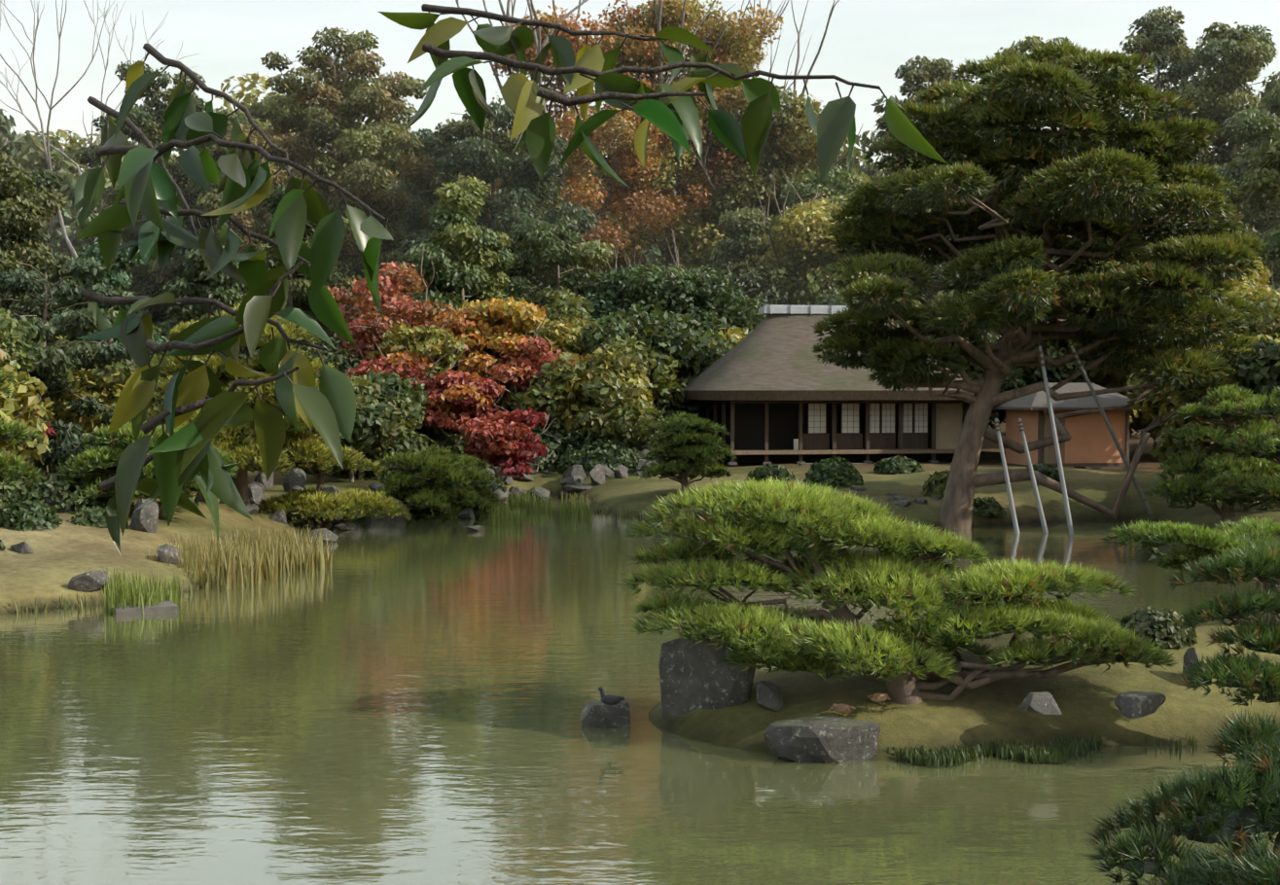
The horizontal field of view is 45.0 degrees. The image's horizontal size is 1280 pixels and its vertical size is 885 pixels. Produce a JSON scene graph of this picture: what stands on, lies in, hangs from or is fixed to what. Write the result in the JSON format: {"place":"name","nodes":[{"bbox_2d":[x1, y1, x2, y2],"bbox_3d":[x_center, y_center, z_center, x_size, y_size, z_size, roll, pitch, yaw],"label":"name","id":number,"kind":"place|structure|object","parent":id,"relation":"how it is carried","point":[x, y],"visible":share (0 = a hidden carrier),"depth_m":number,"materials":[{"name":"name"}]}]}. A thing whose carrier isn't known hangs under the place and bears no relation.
{"place":"outdoors","nodes":[
{"label":"outdoors","id":0,"kind":"place"},
{"bbox_2d":[0,496,1279,884],"bbox_3d":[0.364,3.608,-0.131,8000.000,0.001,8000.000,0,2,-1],"label":"pond water","id":1,"kind":"structure","parent":0,"point":[393,700],"depth_m":15.25,"materials":[{"name":"green liquid"}]},
{"bbox_2d":[0,419,1279,760],"bbox_3d":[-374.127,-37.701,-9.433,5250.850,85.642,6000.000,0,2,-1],"label":"garden ground","id":2,"kind":"structure","parent":0,"point":[58,557],"depth_m":25.28,"materials":[{"name":"green plant"}]},
{"bbox_2d":[0,476,25,505],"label":"light shrub","id":3,"kind":"object","parent":2,"relation":"on","point":[7,487],"visible":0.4,"depth_m":36.13,"materials":[{"name":"green plant"}]},
{"bbox_2d":[0,368,44,487],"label":"pine","id":4,"kind":"object","parent":2,"relation":"on","point":[12,465],"visible":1,"depth_m":29.47,"materials":[{"name":"green plant"}]},
{"bbox_2d":[0,308,44,385],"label":"broadleaf tree","id":5,"kind":"object","parent":2,"relation":"on","point":[17,354],"visible":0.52,"depth_m":39.74,"materials":[{"name":"green plant"}]},
{"bbox_2d":[0,349,54,463],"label":"understory tree","id":6,"kind":"object","parent":2,"relation":"on","point":[23,401],"visible":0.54,"depth_m":35.80,"materials":[{"name":"yellow plant"}]},
{"bbox_2d":[0,499,63,531],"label":"bank shrub","id":7,"kind":"object","parent":2,"relation":"on","point":[27,515],"visible":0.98,"depth_m":29.71,"materials":[{"name":"green plant"}]},
{"bbox_2d":[0,108,94,304],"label":"tree","id":8,"kind":"object","parent":2,"relation":"on","point":[5,129],"depth_m":121.53,"materials":[{"name":"green plant"}]},
{"bbox_2d":[0,109,104,291],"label":"tree","id":9,"kind":"object","parent":2,"relation":"on","point":[72,149],"depth_m":179.18,"materials":[{"name":"green plant"}]},
{"bbox_2d":[0,152,106,346],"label":"conifer tree","id":10,"kind":"object","parent":2,"relation":"on","point":[17,207],"visible":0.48,"depth_m":58.33,"materials":[{"name":"green plant"}]},
{"bbox_2d":[5,472,106,514],"bbox_3d":[-12.314,1.102,32.540,2.117,0.954,1.862,0,2,-1],"label":"round shrub","id":11,"kind":"object","parent":2,"relation":"on","point":[51,491],"visible":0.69,"depth_m":32.07,"materials":[{"name":"green plant"}]},
{"bbox_2d":[6,138,133,312],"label":"tree","id":12,"kind":"object","parent":2,"relation":"on","point":[36,156],"depth_m":116.62,"materials":[{"name":"green plant"}]},
{"bbox_2d":[0,255,151,485],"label":"conifer tree","id":13,"kind":"object","parent":2,"relation":"on","point":[65,440],"visible":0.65,"depth_m":42.73,"materials":[{"name":"green plant"}]},
{"bbox_2d":[22,334,170,482],"bbox_3d":[-16.804,-0.711,46.508,6.487,5.034,6.799,-1,2,-27],"label":"understory tree","id":14,"kind":"object","parent":2,"relation":"on","point":[106,383],"visible":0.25,"depth_m":44.41,"materials":[{"name":"green plant"}]},
{"bbox_2d":[68,505,128,529],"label":"bank shrub","id":15,"kind":"object","parent":2,"relation":"on","point":[93,516],"visible":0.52,"depth_m":30.78,"materials":[{"name":"green plant"}]},
{"bbox_2d":[0,0,199,258],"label":"bare tree","id":16,"kind":"object","parent":2,"relation":"on","point":[61,222],"depth_m":100.89,"materials":[{"name":"grey plant"}]},
{"bbox_2d":[46,213,169,357],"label":"conifer tree","id":17,"kind":"object","parent":2,"relation":"on","point":[118,279],"visible":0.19,"depth_m":50.66,"materials":[{"name":"green plant"}]},
{"bbox_2d":[109,600,177,615],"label":"stone slab","id":18,"kind":"structure","parent":2,"relation":"on","point":[167,606],"depth_m":25.15,"materials":[{"name":"grey stone"}]},
{"bbox_2d":[52,421,240,518],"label":"pine","id":19,"kind":"object","parent":2,"relation":"on","point":[98,466],"visible":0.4,"depth_m":32.58,"materials":[{"name":"green plant"}]},
{"bbox_2d":[73,59,241,330],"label":"conifer tree","id":20,"kind":"object","parent":2,"relation":"on","point":[144,273],"depth_m":88.97,"materials":[{"name":"green plant"}]},
{"bbox_2d":[149,229,243,359],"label":"conifer tree","id":21,"kind":"object","parent":2,"relation":"on","point":[221,286],"visible":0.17,"depth_m":62.64,"materials":[{"name":"green plant"}]},
{"bbox_2d":[74,43,393,555],"bbox_3d":[-0.549,-0.216,1.982,0.332,0.708,0.883,-1,2,-22],"label":"leafy branch","id":22,"kind":"object","parent":2,"relation":"on","point":[188,452],"visible":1,"depth_m":1.85,"materials":[{"name":"green plant"}]},
{"bbox_2d":[200,106,269,289],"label":"conifer tree","id":23,"kind":"object","parent":2,"relation":"on","point":[216,154],"depth_m":97.75,"materials":[{"name":"green plant"}]},
{"bbox_2d":[140,522,335,589],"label":"shore reeds","id":24,"kind":"object","parent":2,"relation":"on","point":[262,556],"depth_m":30.04,"materials":[{"name":"beige plant"}]},
{"bbox_2d":[129,301,366,502],"bbox_3d":[-9.906,-0.828,38.685,5.514,5.515,6.464,-1,2,-38],"label":"tree","id":25,"kind":"object","parent":2,"relation":"on","point":[239,444],"visible":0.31,"depth_m":37.47,"materials":[{"name":"green plant"}]},
{"bbox_2d":[198,72,360,258],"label":"tree","id":26,"kind":"object","parent":2,"relation":"on","point":[247,100],"depth_m":124.02,"materials":[{"name":"green plant"}]},
{"bbox_2d":[229,182,351,355],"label":"conifer tree","id":27,"kind":"object","parent":2,"relation":"on","point":[272,260],"visible":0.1,"depth_m":68.77,"materials":[{"name":"green plant"}]},
{"bbox_2d":[238,334,369,432],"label":"understory tree","id":28,"kind":"object","parent":2,"relation":"on","point":[329,357],"visible":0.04,"depth_m":62.43,"materials":[{"name":"green plant"}]},
{"bbox_2d":[195,26,440,430],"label":"conifer tree","id":29,"kind":"object","parent":2,"relation":"on","point":[378,111],"depth_m":82.87,"materials":[{"name":"green plant"}]},
{"bbox_2d":[256,444,412,529],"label":"pine","id":30,"kind":"object","parent":2,"relation":"on","point":[317,505],"visible":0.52,"depth_m":40.10,"materials":[{"name":"green plant"}]},
{"bbox_2d":[97,489,593,614],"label":"shore grass tufts","id":31,"kind":"object","parent":2,"relation":"on","point":[139,595],"depth_m":26.52,"materials":[{"name":"green plant"}]},
{"bbox_2d":[4,488,707,614],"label":"waterline grass","id":32,"kind":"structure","parent":2,"relation":"on","point":[64,606],"depth_m":28.27,"materials":[{"name":"green plant"}]},
{"bbox_2d":[286,369,430,482],"bbox_3d":[-9.534,-0.428,51.458,4.942,4.087,4.848,0,2,-1],"label":"shrub","id":33,"kind":"object","parent":2,"relation":"on","point":[388,414],"visible":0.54,"depth_m":50.84,"materials":[{"name":"green plant"}]},
{"bbox_2d":[327,428,440,480],"bbox_3d":[-8.866,0.361,53.734,4.390,2.004,3.450,0,2,-1],"label":"shrub","id":34,"kind":"object","parent":2,"relation":"on","point":[421,442],"visible":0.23,"depth_m":52.76,"materials":[{"name":"green plant"}]},
{"bbox_2d":[346,334,439,416],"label":"maple tree","id":35,"kind":"object","parent":2,"relation":"on","point":[408,365],"visible":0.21,"depth_m":55.37,"materials":[{"name":"red plant"}]},
{"bbox_2d":[333,320,474,435],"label":"maple tree","id":36,"kind":"object","parent":2,"relation":"on","point":[445,350],"visible":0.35,"depth_m":56.58,"materials":[{"name":"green plant"}]},
{"bbox_2d":[326,244,495,380],"bbox_3d":[-9.425,-3.265,58.984,7.390,8.850,5.684,1,2,32],"label":"maple tree","id":37,"kind":"object","parent":2,"relation":"on","point":[369,321],"visible":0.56,"depth_m":58.52,"materials":[{"name":"red plant"}]},
{"bbox_2d":[387,128,459,243],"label":"conifer tree","id":38,"kind":"object","parent":2,"relation":"on","point":[433,140],"depth_m":97.85,"materials":[{"name":"green plant"}]},
{"bbox_2d":[365,255,484,336],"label":"understory tree","id":39,"kind":"object","parent":2,"relation":"on","point":[438,297],"visible":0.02,"depth_m":65.47,"materials":[{"name":"green plant"}]},
{"bbox_2d":[370,444,511,518],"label":"round pine","id":40,"kind":"object","parent":2,"relation":"on","point":[444,482],"visible":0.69,"depth_m":44.64,"materials":[{"name":"green plant"}]},
{"bbox_2d":[399,176,517,410],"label":"conifer tree","id":41,"kind":"object","parent":2,"relation":"on","point":[459,231],"visible":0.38,"depth_m":66.41,"materials":[{"name":"green plant"}]},
{"bbox_2d":[419,368,509,443],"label":"maple tree","id":42,"kind":"object","parent":2,"relation":"on","point":[455,403],"visible":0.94,"depth_m":55.00,"materials":[{"name":"red plant"}]},
{"bbox_2d":[430,428,497,469],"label":"shrub","id":43,"kind":"object","parent":2,"relation":"on","point":[457,447],"visible":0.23,"depth_m":55.40,"materials":[{"name":"green plant"}]},
{"bbox_2d":[415,296,566,415],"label":"maple tree","id":44,"kind":"object","parent":2,"relation":"on","point":[504,318],"visible":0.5,"depth_m":58.44,"materials":[{"name":"orange plant"}]},
{"bbox_2d":[395,101,598,311],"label":"conifer tree","id":45,"kind":"object","parent":2,"relation":"on","point":[480,154],"depth_m":81.31,"materials":[{"name":"green plant"}]},
{"bbox_2d":[458,406,557,485],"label":"maple tree","id":46,"kind":"object","parent":2,"relation":"on","point":[495,441],"visible":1,"depth_m":51.05,"materials":[{"name":"red plant"}]},
{"bbox_2d":[480,336,581,426],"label":"maple tree","id":47,"kind":"object","parent":2,"relation":"on","point":[520,356],"visible":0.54,"depth_m":57.63,"materials":[{"name":"red plant"}]},
{"bbox_2d":[501,414,581,470],"bbox_3d":[-3.996,-0.017,56.838,4.536,2.081,3.601,0,2,-1],"label":"shrub","id":48,"kind":"object","parent":2,"relation":"on","point":[558,444],"visible":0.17,"depth_m":55.88,"materials":[{"name":"green plant"}]},
{"bbox_2d":[496,213,616,330],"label":"conifer tree","id":49,"kind":"object","parent":2,"relation":"on","point":[541,239],"visible":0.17,"depth_m":70.25,"materials":[{"name":"green plant"}]},
{"bbox_2d":[10,435,1127,592],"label":"shore rocks","id":50,"kind":"object","parent":2,"relation":"on","point":[144,518],"depth_m":43.90,"materials":[{"name":"grey stone"}]},
{"bbox_2d":[490,291,651,427],"bbox_3d":[-3.232,-2.628,62.378,7.378,6.826,7.125,0,2,-1],"label":"understory tree","id":51,"kind":"object","parent":2,"relation":"on","point":[564,336],"visible":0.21,"depth_m":60.92,"materials":[{"name":"green plant"}]},
{"bbox_2d":[499,334,665,448],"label":"understory tree","id":52,"kind":"object","parent":2,"relation":"on","point":[595,398],"visible":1,"depth_m":56.45,"materials":[{"name":"green plant"}]},
{"bbox_2d":[455,0,735,291],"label":"autumn tree","id":53,"kind":"object","parent":2,"relation":"on","point":[641,50],"depth_m":93.11,"materials":[{"name":"orange plant"}]},
{"bbox_2d":[551,438,647,475],"bbox_3d":[-1.412,0.496,55.648,3.636,1.357,2.755,0,2,-1],"label":"shrub","id":54,"kind":"object","parent":2,"relation":"on","point":[586,457],"visible":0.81,"depth_m":54.95,"materials":[{"name":"green plant"}]},
{"bbox_2d":[589,146,700,270],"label":"tree","id":55,"kind":"object","parent":2,"relation":"on","point":[656,254],"depth_m":125.78,"materials":[{"name":"green plant"}]},
{"bbox_2d":[577,303,730,421],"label":"understory tree","id":56,"kind":"object","parent":2,"relation":"on","point":[664,343],"visible":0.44,"depth_m":60.34,"materials":[{"name":"green plant"}]},
{"bbox_2d":[378,3,946,187],"bbox_3d":[-0.048,-0.481,2.070,0.533,0.352,0.816,-1,2,-25],"label":"overhanging branch","id":57,"kind":"object","parent":2,"relation":"on","point":[677,121],"visible":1,"depth_m":1.95,"materials":[{"name":"green plant"}]},
{"bbox_2d":[575,230,756,336],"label":"broadleaf tree","id":58,"kind":"object","parent":2,"relation":"on","point":[675,288],"visible":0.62,"depth_m":68.27,"materials":[{"name":"green plant"}]},
{"bbox_2d":[637,410,736,493],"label":"teahouse pine","id":59,"kind":"object","parent":2,"relation":"on","point":[693,453],"visible":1,"depth_m":45.74,"materials":[{"name":"green plant"}]},
{"bbox_2d":[673,324,753,417],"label":"understory tree","id":60,"kind":"object","parent":2,"relation":"on","point":[736,337],"visible":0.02,"depth_m":62.75,"materials":[{"name":"green plant"}]},
{"bbox_2d":[589,0,839,276],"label":"autumn tree","id":61,"kind":"object","parent":2,"relation":"on","point":[725,46],"depth_m":96.96,"materials":[{"name":"orange plant"}]},
{"bbox_2d":[702,293,772,338],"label":"understory tree","id":62,"kind":"object","parent":2,"relation":"on","point":[754,305],"visible":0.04,"depth_m":68.69,"materials":[{"name":"green plant"}]},
{"bbox_2d":[702,207,790,325],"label":"conifer tree","id":63,"kind":"object","parent":2,"relation":"on","point":[756,223],"depth_m":75.00,"materials":[{"name":"green plant"}]},
{"bbox_2d":[646,57,863,295],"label":"broadleaf tree","id":64,"kind":"object","parent":2,"relation":"on","point":[739,193],"depth_m":96.67,"materials":[{"name":"green plant"}]},
{"bbox_2d":[745,462,795,481],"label":"shrub","id":65,"kind":"object","parent":2,"relation":"on","point":[770,470],"visible":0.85,"depth_m":48.54,"materials":[{"name":"green plant"}]},
{"bbox_2d":[689,164,895,310],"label":"broadleaf tree","id":66,"kind":"object","parent":2,"relation":"on","point":[800,218],"depth_m":76.11,"materials":[{"name":"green plant"}]},
{"bbox_2d":[747,134,869,302],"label":"tree","id":67,"kind":"object","parent":2,"relation":"on","point":[855,161],"depth_m":114.34,"materials":[{"name":"green plant"}]},
{"bbox_2d":[803,456,864,488],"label":"shrub","id":68,"kind":"object","parent":2,"relation":"on","point":[829,473],"visible":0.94,"depth_m":45.96,"materials":[{"name":"green plant"}]},
{"bbox_2d":[831,94,909,177],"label":"tree","id":69,"kind":"object","parent":2,"relation":"on","point":[878,109],"depth_m":138.59,"materials":[{"name":"green plant"}]},
{"bbox_2d":[812,288,945,325],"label":"understory tree","id":70,"kind":"object","parent":2,"relation":"on","point":[835,300],"depth_m":72.50,"materials":[{"name":"green plant"}]},
{"bbox_2d":[777,154,998,304],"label":"broadleaf tree","id":71,"kind":"object","parent":2,"relation":"on","point":[846,187],"depth_m":91.16,"materials":[{"name":"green plant"}]},
{"bbox_2d":[580,632,1203,763],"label":"rocks","id":72,"kind":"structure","parent":2,"relation":"on","point":[693,676],"depth_m":16.23,"materials":[{"name":"grey stone"}]},
{"bbox_2d":[616,476,1178,705],"bbox_3d":[2.638,1.614,16.420,5.791,2.484,3.291,1,2,27],"label":"island pine","id":73,"kind":"object","parent":2,"relation":"on","point":[790,641],"visible":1,"depth_m":16.28,"materials":[{"name":"green plant"}]},
{"bbox_2d":[873,455,924,474],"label":"shrub","id":74,"kind":"object","parent":2,"relation":"on","point":[897,465],"visible":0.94,"depth_m":49.61,"materials":[{"name":"green plant"}]},
{"bbox_2d":[679,304,1141,466],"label":"teahouse","id":75,"kind":"structure","parent":2,"relation":"on","point":[770,388],"depth_m":57.77,"materials":[{"name":"brown wood"}]},
{"bbox_2d":[841,221,983,319],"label":"broadleaf tree","id":76,"kind":"object","parent":2,"relation":"on","point":[931,294],"depth_m":75.52,"materials":[{"name":"green plant"}]},
{"bbox_2d":[921,469,949,497],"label":"shrub","id":77,"kind":"object","parent":2,"relation":"on","point":[936,487],"visible":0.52,"depth_m":43.76,"materials":[{"name":"green plant"}]},
{"bbox_2d":[867,55,1005,270],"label":"conifer tree","id":78,"kind":"object","parent":2,"relation":"on","point":[914,72],"depth_m":98.59,"materials":[{"name":"green plant"}]},
{"bbox_2d":[897,320,1005,425],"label":"understory tree","id":79,"kind":"object","parent":2,"relation":"on","point":[971,371],"depth_m":64.09,"materials":[{"name":"green plant"}]},
{"bbox_2d":[972,496,1006,517],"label":"shrub","id":80,"kind":"object","parent":2,"relation":"on","point":[988,507],"visible":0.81,"depth_m":41.72,"materials":[{"name":"green plant"}]},
{"bbox_2d":[886,734,1104,766],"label":"grass","id":81,"kind":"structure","parent":2,"relation":"on","point":[1056,752],"depth_m":15.15,"materials":[{"name":"green plant"}]},
{"bbox_2d":[930,271,1107,429],"bbox_3d":[15.725,-3.170,66.313,8.014,8.493,9.508,0,2,-1],"label":"understory tree","id":82,"kind":"object","parent":2,"relation":"on","point":[1018,376],"visible":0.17,"depth_m":63.54,"materials":[{"name":"green plant"}]},
{"bbox_2d":[978,35,1096,267],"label":"conifer tree","id":83,"kind":"object","parent":2,"relation":"on","point":[1025,45],"depth_m":98.19,"materials":[{"name":"green plant"}]},
{"bbox_2d":[808,39,1274,529],"bbox_3d":[11.188,-4.374,40.944,13.138,13.624,11.085,0,2,-1],"label":"pine tree","id":84,"kind":"object","parent":2,"relation":"on","point":[1108,141],"visible":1,"depth_m":39.75,"materials":[{"name":"green plant"}]},
{"bbox_2d":[994,345,1152,534],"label":"support poles","id":85,"kind":"object","parent":2,"relation":"on","point":[1060,469],"visible":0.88,"depth_m":39.59,"materials":[{"name":"grey wood"}]},
{"bbox_2d":[1042,256,1131,375],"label":"broadleaf tree","id":86,"kind":"object","parent":2,"relation":"on","point":[1058,276],"visible":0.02,"depth_m":64.05,"materials":[{"name":"green plant"}]},
{"bbox_2d":[1073,358,1164,458],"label":"understory tree","id":87,"kind":"object","parent":2,"relation":"on","point":[1110,377],"visible":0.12,"depth_m":64.37,"materials":[{"name":"green plant"}]},
{"bbox_2d":[1115,604,1197,649],"bbox_3d":[5.947,2.119,17.959,0.994,0.490,0.910,0,2,-1],"label":"island shrub","id":88,"kind":"object","parent":2,"relation":"on","point":[1147,622],"visible":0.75,"depth_m":17.70,"materials":[{"name":"green plant"}]},
{"bbox_2d":[1099,4,1241,434],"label":"conifer tree","id":89,"kind":"object","parent":2,"relation":"on","point":[1150,48],"depth_m":86.49,"materials":[{"name":"green plant"}]},
{"bbox_2d":[1080,706,1279,884],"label":"pine","id":90,"kind":"object","parent":2,"relation":"on","point":[1219,819],"visible":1,"depth_m":6.11,"materials":[{"name":"green plant"}]},
{"bbox_2d":[1100,515,1279,622],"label":"pine","id":91,"kind":"object","parent":2,"relation":"on","point":[1187,543],"visible":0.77,"depth_m":19.81,"materials":[{"name":"green plant"}]},
{"bbox_2d":[1109,253,1273,371],"bbox_3d":[21.619,-3.388,60.366,7.540,9.424,6.857,-1,2,-33],"label":"broadleaf tree","id":92,"kind":"object","parent":2,"relation":"on","point":[1257,276],"visible":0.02,"depth_m":58.88,"materials":[{"name":"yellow plant"}]},
{"bbox_2d":[1125,332,1279,477],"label":"understory tree","id":93,"kind":"object","parent":2,"relation":"on","point":[1161,403],"visible":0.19,"depth_m":46.03,"materials":[{"name":"green plant"}]},
{"bbox_2d":[1139,383,1279,532],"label":"pine","id":94,"kind":"object","parent":2,"relation":"on","point":[1223,461],"visible":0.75,"depth_m":35.74,"materials":[{"name":"green plant"}]},
{"bbox_2d":[1146,21,1279,283],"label":"conifer tree","id":95,"kind":"object","parent":2,"relation":"on","point":[1241,43],"depth_m":82.26,"materials":[{"name":"green plant"}]},
{"bbox_2d":[1162,536,1279,707],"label":"pine tree","id":96,"kind":"object","parent":2,"relation":"on","point":[1260,562],"visible":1,"depth_m":15.09,"materials":[{"name":"green plant"}]},
{"bbox_2d":[1184,261,1279,343],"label":"broadleaf tree","id":97,"kind":"object","parent":2,"relation":"on","point":[1267,301],"visible":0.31,"depth_m":50.24,"materials":[{"name":"green plant"}]},
{"bbox_2d":[1202,386,1279,507],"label":"pine","id":98,"kind":"object","parent":2,"relation":"on","point":[1266,446],"visible":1,"depth_m":33.03,"materials":[{"name":"green plant"}]},
{"bbox_2d":[1216,80,1279,290],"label":"conifer tree","id":99,"kind":"object","parent":2,"relation":"on","point":[1264,175],"visible":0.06,"depth_m":72.98,"materials":[{"name":"green plant"}]},
{"bbox_2d":[1222,325,1279,458],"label":"understory tree","id":100,"kind":"object","parent":2,"relation":"on","point":[1258,373],"visible":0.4,"depth_m":39.93,"materials":[{"name":"green plant"}]},
{"bbox_2d":[0,0,1279,200],"bbox_3d":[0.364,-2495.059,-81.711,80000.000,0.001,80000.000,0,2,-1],"label":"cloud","id":101,"kind":"structure","parent":0,"point":[226,27],"depth_m":10763.41,"materials":[{"name":"white"}]},
{"bbox_2d":[0,0,1279,174],"label":"sky","id":102,"kind":"structure","parent":0,"point":[265,16],"materials":[{"name":"white"}]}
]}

